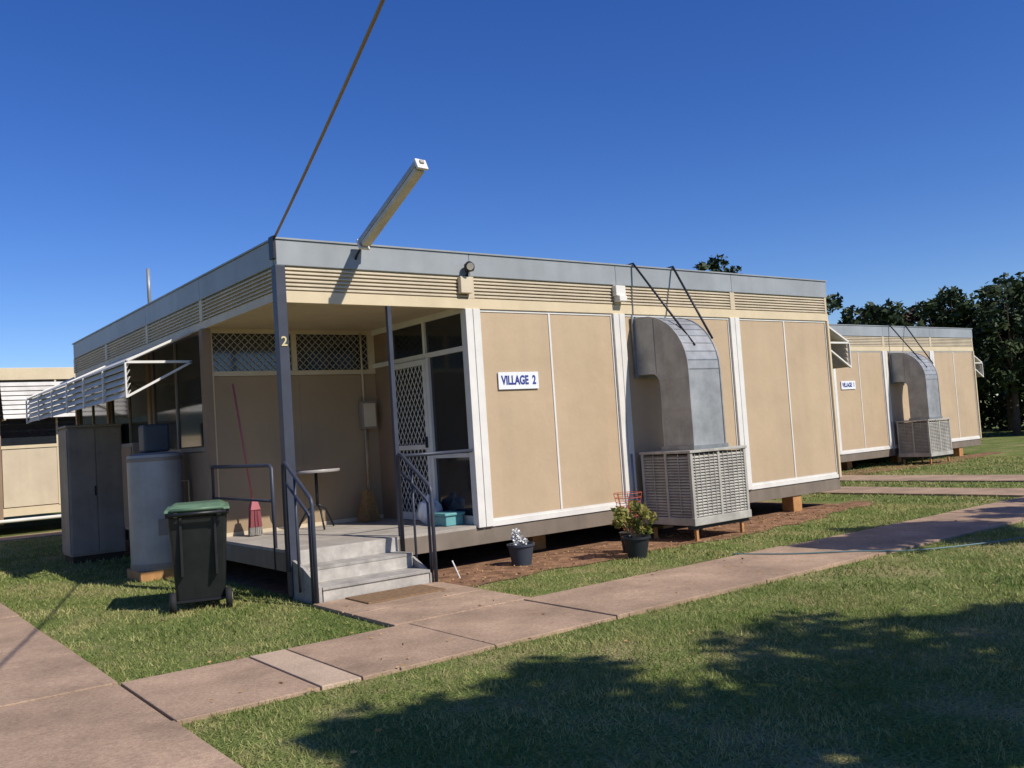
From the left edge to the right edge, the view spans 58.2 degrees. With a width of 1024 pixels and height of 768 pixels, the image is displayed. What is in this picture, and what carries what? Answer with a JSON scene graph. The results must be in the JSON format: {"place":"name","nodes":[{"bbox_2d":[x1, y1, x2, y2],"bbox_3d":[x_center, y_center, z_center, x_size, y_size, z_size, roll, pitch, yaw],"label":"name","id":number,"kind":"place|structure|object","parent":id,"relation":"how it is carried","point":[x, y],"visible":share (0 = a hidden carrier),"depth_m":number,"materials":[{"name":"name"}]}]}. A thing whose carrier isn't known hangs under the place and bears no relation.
{"place":"outdoors","nodes":[
{"label":"outdoors","id":0,"kind":"place"},
{"bbox_2d":[0,367,74,379],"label":"roof fascia","id":1,"kind":"structure","parent":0,"point":[51,373],"depth_m":20.76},
{"bbox_2d":[125,331,192,396],"bbox_3d":[-4.378,-0.256,11.422,0.800,0.830,0.036,-2,-4,-37],"label":"awning bracket","id":2,"kind":"object","parent":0,"point":[187,362],"visible":1,"depth_m":11.41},
{"bbox_2d":[214,374,382,532],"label":"porch back wall","id":3,"kind":"structure","parent":0,"point":[334,435],"depth_m":12.13,"materials":[{"name":"paint"}]},
{"bbox_2d":[0,404,1023,767],"bbox_3d":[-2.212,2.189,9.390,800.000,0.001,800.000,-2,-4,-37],"label":"ground","id":4,"kind":"structure","parent":0,"point":[1004,442],"depth_m":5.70,"materials":[{"name":"plant"}]},
{"bbox_2d":[0,379,67,508],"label":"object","id":5,"kind":"object","parent":4,"relation":"on","point":[32,444],"depth_m":20.57,"materials":[{"name":"brown paint"}]},
{"bbox_2d":[0,430,3,524],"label":"columns","id":6,"kind":"structure","parent":5,"relation":"attached to","point":[1,503],"depth_m":20.13,"materials":[{"name":"brown paint"}]},
{"bbox_2d":[3,504,60,516],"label":"base beam","id":7,"kind":"structure","parent":6,"relation":"attached to","point":[21,511],"depth_m":20.50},
{"bbox_2d":[1,380,60,503],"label":"frames","id":8,"kind":"structure","parent":7,"relation":"on","point":[30,446],"depth_m":20.84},
{"bbox_2d":[0,382,74,418],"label":"awning louvres","id":9,"kind":"object","parent":8,"relation":"attached to","point":[23,391],"visible":0.24,"depth_m":20.38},
{"bbox_2d":[0,381,75,445],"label":"windows","id":10,"kind":"structure","parent":8,"relation":"attached to","point":[20,431],"depth_m":20.60,"materials":[{"name":"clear glass"}]},
{"bbox_2d":[2,447,58,507],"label":"wall panels","id":11,"kind":"object","parent":5,"relation":"attached to","point":[30,476],"visible":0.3,"depth_m":20.53,"materials":[{"name":"beige paint"}]},
{"bbox_2d":[56,423,125,563],"bbox_3d":[-6.569,1.694,14.364,0.815,2.100,0.695,-2,-4,-37],"label":"metal cabinet","id":12,"kind":"object","parent":4,"relation":"on","point":[91,493],"visible":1,"depth_m":14.10,"materials":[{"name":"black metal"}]},
{"bbox_2d":[0,603,242,767],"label":"footpath","id":13,"kind":"structure","parent":4,"relation":"on","point":[62,706],"depth_m":5.41,"materials":[{"name":"concrete"}]},
{"bbox_2d":[126,424,190,581],"bbox_3d":[-4.569,1.499,11.828,0.696,1.960,0.687,-2,-4,-37],"label":"hot water tank","id":14,"kind":"object","parent":4,"relation":"on","point":[155,480],"visible":0.81,"depth_m":11.53,"materials":[{"name":"grey metal"}]},
{"bbox_2d":[163,499,232,613],"bbox_3d":[-3.150,1.720,9.271,0.613,1.045,0.813,-3,-3,-18],"label":"wheelie bin","id":15,"kind":"object","parent":4,"relation":"on","point":[197,530],"visible":1,"depth_m":9.03,"materials":[{"name":"plastic"}]},
{"bbox_2d":[271,264,300,596],"bbox_3d":[-2.325,0.468,9.479,0.110,3.414,0.110,-2,-4,-37],"label":"corner post","id":16,"kind":"object","parent":4,"relation":"on","point":[283,368],"visible":0.8,"depth_m":9.46,"materials":[{"name":"grey metal"}]},
{"bbox_2d":[293,560,322,603],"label":"stair stringers","id":17,"kind":"object","parent":4,"relation":"on","point":[304,595],"visible":0.77,"depth_m":9.14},
{"bbox_2d":[300,537,429,601],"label":"stair risers","id":18,"kind":"object","parent":4,"relation":"on","point":[350,550],"visible":0.76,"depth_m":9.54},
{"bbox_2d":[281,461,318,603],"bbox_3d":[-2.106,1.452,9.099,0.040,1.385,0.692,-2,-4,-37],"label":"stair handrail","id":19,"kind":"object","parent":18,"relation":"attached to","point":[284,464],"visible":0.99,"depth_m":9.07,"materials":[{"name":"grey metal"}]},
{"bbox_2d":[293,478,301,592],"bbox_3d":[-2.136,1.494,9.141,0.027,1.150,0.028,-2,-4,-37],"label":"stair rail post","id":20,"kind":"object","parent":19,"relation":"attached to","point":[297,539],"visible":1,"depth_m":9.13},
{"bbox_2d":[285,482,314,603],"bbox_3d":[-2.099,1.557,9.095,0.034,1.174,0.525,-2,-4,-37],"label":"stair handrail","id":21,"kind":"object","parent":18,"relation":"attached to","point":[299,501],"visible":1,"depth_m":8.89,"materials":[{"name":"grey metal"}]},
{"bbox_2d":[303,551,429,590],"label":"stair treads","id":22,"kind":"object","parent":18,"relation":"on","point":[358,580],"visible":0.88,"depth_m":9.44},
{"bbox_2d":[396,452,437,581],"bbox_3d":[-1.029,1.423,9.914,0.040,1.385,0.692,-2,-4,-37],"label":"stair handrail","id":23,"kind":"object","parent":18,"relation":"attached to","point":[414,469],"visible":0.89,"depth_m":9.85,"materials":[{"name":"grey metal"}]},
{"bbox_2d":[401,471,433,581],"bbox_3d":[-1.023,1.528,9.909,0.034,1.174,0.525,-2,-4,-37],"label":"stair handrail","id":24,"kind":"object","parent":18,"relation":"attached to","point":[414,486],"visible":0.96,"depth_m":9.71,"materials":[{"name":"grey metal"}]},
{"bbox_2d":[313,582,529,626],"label":"footpath","id":25,"kind":"structure","parent":4,"relation":"on","point":[456,599],"depth_m":8.36,"materials":[{"name":"concrete"}]},
{"bbox_2d":[345,584,445,603],"bbox_3d":[-1.136,2.057,9.008,0.860,0.019,0.480,-2,-4,-37],"label":"doormat","id":26,"kind":"object","parent":25,"relation":"on","point":[391,594],"visible":1,"depth_m":8.95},
{"bbox_2d":[125,502,833,594],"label":"soil under building","id":27,"kind":"structure","parent":4,"relation":"on","point":[273,580],"depth_m":12.12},
{"bbox_2d":[374,495,801,573],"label":"stumps","id":28,"kind":"object","parent":27,"relation":"on","point":[792,504],"visible":0.03,"depth_m":14.45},
{"bbox_2d":[126,477,840,571],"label":"base beam","id":29,"kind":"structure","parent":28,"relation":"on","point":[444,541],"depth_m":11.10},
{"bbox_2d":[74,329,217,499],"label":"columns","id":30,"kind":"structure","parent":29,"relation":"on","point":[207,398],"depth_m":11.35,"materials":[{"name":"brown paint"}]},
{"bbox_2d":[121,442,139,529],"bbox_3d":[-5.436,1.479,13.314,0.255,1.250,0.600,-2,-4,-37],"label":"gas meter box","id":31,"kind":"object","parent":30,"relation":"attached to","point":[127,449],"visible":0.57,"depth_m":13.30,"materials":[{"name":"brown paint"}]},
{"bbox_2d":[121,446,131,526],"bbox_3d":[-5.532,1.482,13.242,0.014,1.150,0.520,-2,-4,-37],"label":"meter door","id":32,"kind":"structure","parent":31,"relation":"in","point":[125,451],"depth_m":13.32,"materials":[{"name":"brown paint"}]},
{"bbox_2d":[77,341,203,452],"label":"window frames","id":33,"kind":"structure","parent":30,"relation":"attached to","point":[180,450],"depth_m":12.68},
{"bbox_2d":[79,335,203,448],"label":"windows","id":34,"kind":"structure","parent":33,"relation":"attached to","point":[190,404],"depth_m":12.68,"materials":[{"name":"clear glass"}]},
{"bbox_2d":[75,293,272,377],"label":"head beam","id":35,"kind":"structure","parent":30,"relation":"on","point":[247,308],"depth_m":11.29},
{"bbox_2d":[182,452,206,501],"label":"wall panels","id":36,"kind":"object","parent":30,"relation":"attached to","point":[193,464],"visible":0.03,"depth_m":11.80,"materials":[{"name":"brown paint"}]},
{"bbox_2d":[211,464,277,569],"bbox_3d":[-3.094,1.487,10.532,0.040,1.128,1.904,-2,-4,-37],"label":"porch rail","id":37,"kind":"object","parent":29,"relation":"on","point":[273,507],"visible":0.81,"depth_m":9.80,"materials":[{"name":"grey metal"}]},
{"bbox_2d":[460,308,752,527],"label":"columns front","id":38,"kind":"structure","parent":29,"relation":"on","point":[477,419],"depth_m":10.98,"materials":[{"name":"white paint"}]},
{"bbox_2d":[489,474,838,526],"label":"sill trim","id":39,"kind":"structure","parent":29,"relation":"on","point":[545,516],"depth_m":11.84,"materials":[{"name":"white paint"}]},
{"bbox_2d":[480,310,837,521],"bbox_3d":[2.475,0.297,13.126,7.040,2.542,0.044,-2,-4,-37],"label":"panel trims front","id":40,"kind":"object","parent":39,"relation":"on","point":[558,460],"visible":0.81,"depth_m":12.31,"materials":[{"name":"white paint"}]},
{"bbox_2d":[121,497,1023,724],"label":"footpath","id":41,"kind":"structure","parent":4,"relation":"on","point":[186,696],"depth_m":7.33,"materials":[{"name":"concrete"}]},
{"bbox_2d":[611,500,658,558],"bbox_3d":[1.423,1.683,10.642,0.539,0.661,0.472,-4,-3,3],"label":"potted plant","id":42,"kind":"object","parent":4,"relation":"on","point":[636,544],"visible":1,"depth_m":10.58,"materials":[{"name":"green plant"}]},
{"bbox_2d":[434,501,877,586],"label":"garden bed soil","id":43,"kind":"structure","parent":4,"relation":"on","point":[598,551],"depth_m":11.41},
{"bbox_2d":[507,528,534,565],"bbox_3d":[0.103,1.884,10.664,0.330,0.436,0.330,-2,-4,-37],"label":"potted plant","id":44,"kind":"object","parent":43,"relation":"on","point":[520,550],"visible":1,"depth_m":10.56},
{"bbox_2d":[627,263,751,540],"bbox_3d":[2.273,0.175,12.403,1.248,3.778,1.116,-2,-4,-37],"label":"evaporative cooler","id":45,"kind":"object","parent":43,"relation":"on","point":[694,476],"visible":0.96,"depth_m":12.02,"materials":[{"name":"grey paint"}]},
{"bbox_2d":[693,254,741,273],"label":"tree","id":46,"kind":"object","parent":4,"relation":"on","point":[714,266],"visible":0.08,"depth_m":58.71,"materials":[{"name":"green plant"}]},
{"bbox_2d":[826,292,868,324],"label":"tree","id":47,"kind":"object","parent":4,"relation":"on","point":[834,302],"visible":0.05,"depth_m":40.70,"materials":[{"name":"green plant"}]},
{"bbox_2d":[734,537,1023,554],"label":"garden hose","id":48,"kind":"object","parent":4,"relation":"on","point":[872,550],"visible":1,"depth_m":9.80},
{"bbox_2d":[854,298,926,326],"bbox_3d":[15.252,-0.462,37.900,3.801,6.206,3.798,-3,-3,-21],"label":"tree","id":49,"kind":"object","parent":4,"relation":"on","point":[883,315],"visible":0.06,"depth_m":37.56,"materials":[{"name":"green plant"}]},
{"bbox_2d":[841,447,962,469],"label":"stumps","id":50,"kind":"object","parent":4,"relation":"on","point":[897,458],"visible":0.06,"depth_m":25.44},
{"bbox_2d":[840,439,980,461],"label":"base beam","id":51,"kind":"structure","parent":50,"relation":"on","point":[883,453],"depth_m":24.00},
{"bbox_2d":[833,351,935,454],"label":"columns front","id":52,"kind":"structure","parent":51,"relation":"on","point":[887,386],"depth_m":24.32,"materials":[{"name":"white paint"}]},
{"bbox_2d":[841,437,980,454],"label":"sill trim","id":53,"kind":"structure","parent":51,"relation":"on","point":[867,450],"depth_m":23.97,"materials":[{"name":"white paint"}]},
{"bbox_2d":[842,351,979,451],"bbox_3d":[10.936,0.369,25.153,7.040,2.542,0.044,-2,-4,-37],"label":"panel trims front","id":54,"kind":"object","parent":53,"relation":"on","point":[865,448],"visible":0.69,"depth_m":24.37,"materials":[{"name":"white paint"}]},
{"bbox_2d":[811,486,1023,496],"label":"footpath","id":55,"kind":"structure","parent":4,"relation":"on","point":[978,492],"depth_m":16.07,"materials":[{"name":"concrete"}]},
{"bbox_2d":[842,452,999,474],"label":"garden bed soil","id":56,"kind":"structure","parent":4,"relation":"on","point":[914,465],"depth_m":24.15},
{"bbox_2d":[884,324,952,464],"bbox_3d":[10.733,0.247,24.431,1.248,3.778,1.116,-2,-4,-37],"label":"evaporative cooler","id":57,"kind":"object","parent":56,"relation":"on","point":[926,435],"visible":0.99,"depth_m":24.07,"materials":[{"name":"grey paint"}]},
{"bbox_2d":[840,475,1023,481],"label":"footpath","id":58,"kind":"structure","parent":4,"relation":"on","point":[954,478],"depth_m":18.90,"materials":[{"name":"concrete"}]},
{"bbox_2d":[913,285,1008,389],"bbox_3d":[19.689,-0.977,40.770,4.360,6.930,4.779,-2,-4,-37],"label":"tree","id":59,"kind":"object","parent":4,"relation":"on","point":[938,315],"visible":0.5,"depth_m":39.95,"materials":[{"name":"green plant"}]},
{"bbox_2d":[965,271,1023,434],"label":"tree","id":60,"kind":"object","parent":4,"relation":"on","point":[1009,322],"visible":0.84,"depth_m":39.11,"materials":[{"name":"green plant"}]},
{"bbox_2d":[976,272,1023,430],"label":"tree","id":61,"kind":"object","parent":4,"relation":"on","point":[1007,397],"visible":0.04,"depth_m":45.25,"materials":[{"name":"green plant"}]},
{"bbox_2d":[978,377,1023,430],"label":"distant trees","id":62,"kind":"object","parent":4,"relation":"on","point":[995,411],"visible":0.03,"depth_m":46.89,"materials":[{"name":"green plant"}]},
{"bbox_3d":[5.246,-3.320,-7.784,1.800,8.200,0.340,-2,-4,-37],"label":"utility pole","id":63,"kind":"object","parent":4,"relation":"on","visible":0},
{"bbox_2d":[274,0,384,236],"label":"power cable","id":64,"kind":"object","parent":63,"relation":"attached to","point":[366,37],"visible":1,"depth_m":6.96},
{"bbox_2d":[0,0,1023,400],"label":"sky","id":65,"kind":"structure","parent":0,"point":[873,150],"materials":[{"name":"blue"}]},
{"bbox_2d":[108,504,1010,765],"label":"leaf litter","id":66,"kind":"object","parent":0,"point":[378,729],"visible":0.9,"depth_m":10.44,"materials":[{"name":"plant"}]},
{"bbox_2d":[831,344,847,368],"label":"awning slats","id":67,"kind":"object","parent":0,"point":[840,350],"visible":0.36,"depth_m":16.04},
{"bbox_2d":[829,325,971,337],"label":"roof fascia","id":68,"kind":"structure","parent":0,"point":[873,331],"depth_m":25.00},
{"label":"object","id":69,"kind":"object","parent":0,"visible":0},
{"bbox_2d":[133,332,354,535],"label":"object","id":70,"kind":"object","parent":69,"relation":"on","point":[187,337],"visible":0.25,"depth_m":12.16,"materials":[{"name":"brown paint"}]},
{"bbox_2d":[73,239,826,358],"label":"roof fascia","id":71,"kind":"structure","parent":70,"relation":"on","point":[257,261],"depth_m":11.56,"materials":[{"name":"metal"}]},
{"bbox_2d":[355,158,427,259],"bbox_3d":[-1.294,-1.808,9.640,0.133,0.793,1.319,-1,-4,-41],"label":"fluorescent light","id":72,"kind":"object","parent":71,"relation":"attached to","point":[406,184],"visible":1,"depth_m":9.54,"materials":[{"name":"white paint"}]},
{"bbox_2d":[72,237,826,344],"bbox_3d":[-1.465,-1.230,16.240,9.702,0.018,9.550,-2,-4,-37],"label":"roof capping","id":73,"kind":"object","parent":71,"relation":"on","point":[231,260],"visible":0.48,"depth_m":11.61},
{"bbox_2d":[286,291,827,320],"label":"head beam","id":74,"kind":"structure","parent":70,"relation":"attached to","point":[326,298],"depth_m":11.40,"materials":[{"name":"beige paint"}]},
{"bbox_2d":[27,333,190,399],"bbox_3d":[-6.397,-0.183,14.092,0.800,0.380,6.680,-2,-4,-37],"label":"awning top","id":75,"kind":"object","parent":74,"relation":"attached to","point":[117,363],"visible":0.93,"depth_m":12.95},
{"bbox_2d":[25,362,127,423],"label":"awning mullions","id":76,"kind":"object","parent":75,"relation":"attached to","point":[103,392],"visible":1,"depth_m":12.93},
{"bbox_2d":[27,363,130,422],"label":"awning slats","id":77,"kind":"object","parent":76,"relation":"attached to","point":[92,391],"visible":1,"depth_m":13.11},
{"bbox_2d":[73,300,204,372],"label":"louvre posts","id":78,"kind":"object","parent":74,"relation":"on","point":[201,317],"visible":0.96,"depth_m":13.27,"materials":[{"name":"metal"}]},
{"bbox_2d":[75,270,271,371],"bbox_3d":[-5.276,-0.719,13.314,0.028,0.242,9.350,-2,-4,-37],"label":"louvre band","id":79,"kind":"object","parent":78,"relation":"attached to","point":[184,319],"visible":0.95,"depth_m":11.86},
{"bbox_2d":[77,269,271,371],"bbox_3d":[-5.256,-0.717,13.336,0.027,0.264,9.399,-2,-4,-37],"label":"louvre backing","id":80,"kind":"object","parent":74,"relation":"on","point":[266,278],"visible":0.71,"depth_m":11.93,"materials":[{"name":"beige paint"}]},
{"bbox_2d":[212,304,449,329],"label":"porch ceiling","id":81,"kind":"structure","parent":74,"relation":"attached to","point":[319,317],"depth_m":11.30,"materials":[{"name":"beige paint"}]},
{"bbox_2d":[285,266,823,313],"bbox_3d":[1.388,-1.201,12.471,9.560,0.264,0.028,-2,-4,-37],"label":"louvre backing front","id":82,"kind":"object","parent":74,"relation":"on","point":[529,290],"visible":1,"depth_m":11.48,"materials":[{"name":"beige paint"}]},
{"bbox_2d":[466,276,826,313],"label":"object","id":83,"kind":"object","parent":74,"relation":"on","point":[731,301],"visible":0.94,"depth_m":13.86,"materials":[{"name":"beige paint"}]},
{"bbox_2d":[458,261,474,293],"bbox_3d":[-0.519,-1.268,10.865,0.185,0.380,0.187,-2,-4,-37],"label":"security light","id":84,"kind":"object","parent":83,"relation":"attached to","point":[465,284],"visible":1,"depth_m":10.86,"materials":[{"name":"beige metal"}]},
{"bbox_2d":[285,267,824,312],"bbox_3d":[1.406,-1.207,12.447,9.500,0.242,0.028,-2,-4,-37],"label":"louvered vent","id":85,"kind":"object","parent":83,"relation":"attached to","point":[434,287],"visible":0.91,"depth_m":11.47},
{"bbox_2d":[480,312,835,517],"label":"wall panels","id":86,"kind":"object","parent":70,"relation":"attached to","point":[522,451],"depth_m":12.09,"materials":[{"name":"beige paint"}]},
{"bbox_2d":[498,372,538,389],"bbox_3d":[0.083,-0.044,11.318,0.620,0.210,0.015,-2,-4,-37],"label":"village sign","id":87,"kind":"object","parent":86,"relation":"attached to","point":[518,380],"visible":1,"depth_m":11.31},
{"bbox_2d":[825,321,841,476],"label":"corner trim","id":88,"kind":"structure","parent":70,"relation":"attached to","point":[833,398],"depth_m":15.22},
{"bbox_2d":[227,519,475,552],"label":"deck boards","id":89,"kind":"object","parent":69,"relation":"on","point":[344,533],"visible":0.76,"depth_m":10.77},
{"bbox_2d":[232,384,262,535],"bbox_3d":[-3.282,0.925,11.419,0.302,1.892,0.177,-7,-4,44],"label":"broom","id":90,"kind":"object","parent":89,"relation":"on","point":[255,524],"visible":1,"depth_m":11.31,"materials":[{"name":"red plastic"}]},
{"bbox_2d":[210,328,383,536],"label":"porch back frames","id":91,"kind":"structure","parent":89,"relation":"on","point":[370,350],"depth_m":12.14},
{"bbox_2d":[212,333,291,370],"bbox_3d":[-3.338,-0.407,11.824,1.056,0.490,0.010,-2,-4,-37],"label":"lattice screen","id":92,"kind":"object","parent":91,"relation":"attached to","point":[244,352],"visible":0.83,"depth_m":11.76,"materials":[{"name":"paint"}]},
{"bbox_2d":[212,333,367,371],"bbox_3d":[-2.896,-0.418,12.175,2.180,0.484,0.008,-2,-4,-37],"label":"porch back window","id":93,"kind":"structure","parent":91,"relation":"in","point":[273,355],"depth_m":12.20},
{"bbox_2d":[296,334,367,369],"bbox_3d":[-2.442,-0.430,12.503,1.066,0.490,0.010,-2,-4,-37],"label":"lattice screen","id":94,"kind":"object","parent":91,"relation":"attached to","point":[331,352],"visible":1,"depth_m":12.48,"materials":[{"name":"paint"}]},
{"bbox_2d":[358,333,376,489],"bbox_3d":[-1.973,0.573,12.648,0.220,2.570,0.125,-2,-4,-37],"label":"switchboard box","id":95,"kind":"object","parent":91,"relation":"attached to","point":[367,415],"visible":0.94,"depth_m":12.62,"materials":[{"name":"beige paint"}]},
{"bbox_2d":[296,468,339,529],"bbox_3d":[-2.482,1.465,11.711,0.610,0.750,0.610,-2,-4,-37],"label":"patio table","id":96,"kind":"object","parent":89,"relation":"on","point":[315,471],"visible":0.88,"depth_m":11.69,"materials":[{"name":"white metal"}]},
{"bbox_2d":[357,429,380,521],"bbox_3d":[-1.967,1.222,12.396,0.325,1.238,0.349,-2,-4,-37],"label":"broom","id":97,"kind":"object","parent":89,"relation":"on","point":[368,510],"visible":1,"depth_m":12.27,"materials":[{"name":"brown wood"}]},
{"bbox_2d":[385,306,400,535],"bbox_3d":[-1.308,0.406,10.247,0.050,2.564,0.050,-2,-4,-37],"label":"porch post","id":98,"kind":"object","parent":89,"relation":"on","point":[392,380],"visible":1,"depth_m":10.24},
{"bbox_2d":[430,511,464,526],"bbox_3d":[-0.785,1.624,11.089,0.290,0.154,0.380,-2,-4,-37],"label":"storage crate","id":99,"kind":"object","parent":89,"relation":"on","point":[448,518],"visible":0.82,"depth_m":10.97,"materials":[{"name":"teal plastic"}]},
{"bbox_2d":[381,518,473,524],"bbox_3d":[-1.113,1.778,11.802,0.116,0.034,2.332,-2,-4,-37],"label":"deck boards edge","id":100,"kind":"object","parent":69,"relation":"on","point":[416,520],"visible":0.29,"depth_m":12.20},
{"bbox_2d":[371,309,473,523],"bbox_3d":[-1.173,0.457,11.886,0.060,2.613,2.320,-2,-4,-37],"label":"window frame","id":101,"kind":"structure","parent":100,"relation":"on","point":[467,519],"depth_m":11.66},
{"bbox_2d":[373,332,397,518],"bbox_3d":[-1.720,0.543,12.639,0.019,2.594,0.472,-2,-4,-37],"label":"door wall panel","id":102,"kind":"structure","parent":101,"relation":"in","point":[385,436],"depth_m":12.66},
{"bbox_2d":[395,365,428,511],"bbox_3d":[-1.265,0.741,12.049,0.010,2.078,0.858,-2,-4,-37],"label":"door leaf","id":103,"kind":"object","parent":101,"relation":"in","point":[411,429],"visible":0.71,"depth_m":12.11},
{"bbox_2d":[394,359,433,519],"bbox_3d":[-1.304,0.742,12.019,0.030,2.060,0.860,-2,-4,-37],"label":"screen door frame","id":104,"kind":"object","parent":101,"relation":"attached to","point":[407,515],"visible":0.54,"depth_m":11.74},
{"bbox_2d":[395,366,427,511],"bbox_3d":[-1.301,0.727,12.023,0.010,1.915,0.747,-2,-4,-37],"label":"screen door mesh","id":105,"kind":"object","parent":104,"relation":"in","point":[412,432],"depth_m":12.03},
{"bbox_2d":[392,314,472,515],"bbox_3d":[-1.024,0.427,11.716,0.016,2.439,1.728,-2,-4,-37],"label":"door wall glass","id":106,"kind":"object","parent":101,"relation":"in","point":[450,426],"visible":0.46,"depth_m":11.40,"materials":[{"name":"glass"}]},
{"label":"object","id":107,"kind":"object","parent":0,"visible":0},
{"bbox_2d":[836,352,978,450],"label":"wall panels","id":108,"kind":"object","parent":107,"relation":"attached to","point":[850,411],"depth_m":24.27,"materials":[{"name":"beige paint"}]},
{"bbox_2d":[846,346,972,350],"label":"head beam","id":109,"kind":"structure","parent":107,"relation":"attached to","point":[870,348],"depth_m":25.07,"materials":[{"name":"metal"}]},
{"bbox_2d":[844,336,970,346],"bbox_3d":[9.848,-1.129,24.499,9.560,0.264,0.028,-2,-4,-37],"label":"louvre backing front","id":110,"kind":"object","parent":109,"relation":"on","point":[908,341],"visible":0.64,"depth_m":25.24,"materials":[{"name":"beige paint"}]},
{"bbox_2d":[881,337,972,346],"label":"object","id":111,"kind":"object","parent":109,"relation":"on","point":[929,340],"visible":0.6,"depth_m":25.90,"materials":[{"name":"beige paint"}]},
{"bbox_2d":[843,336,971,345],"bbox_3d":[9.866,-1.135,24.475,9.500,0.242,0.028,-2,-4,-37],"label":"louvered vent","id":112,"kind":"object","parent":111,"relation":"attached to","point":[911,341],"visible":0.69,"depth_m":25.22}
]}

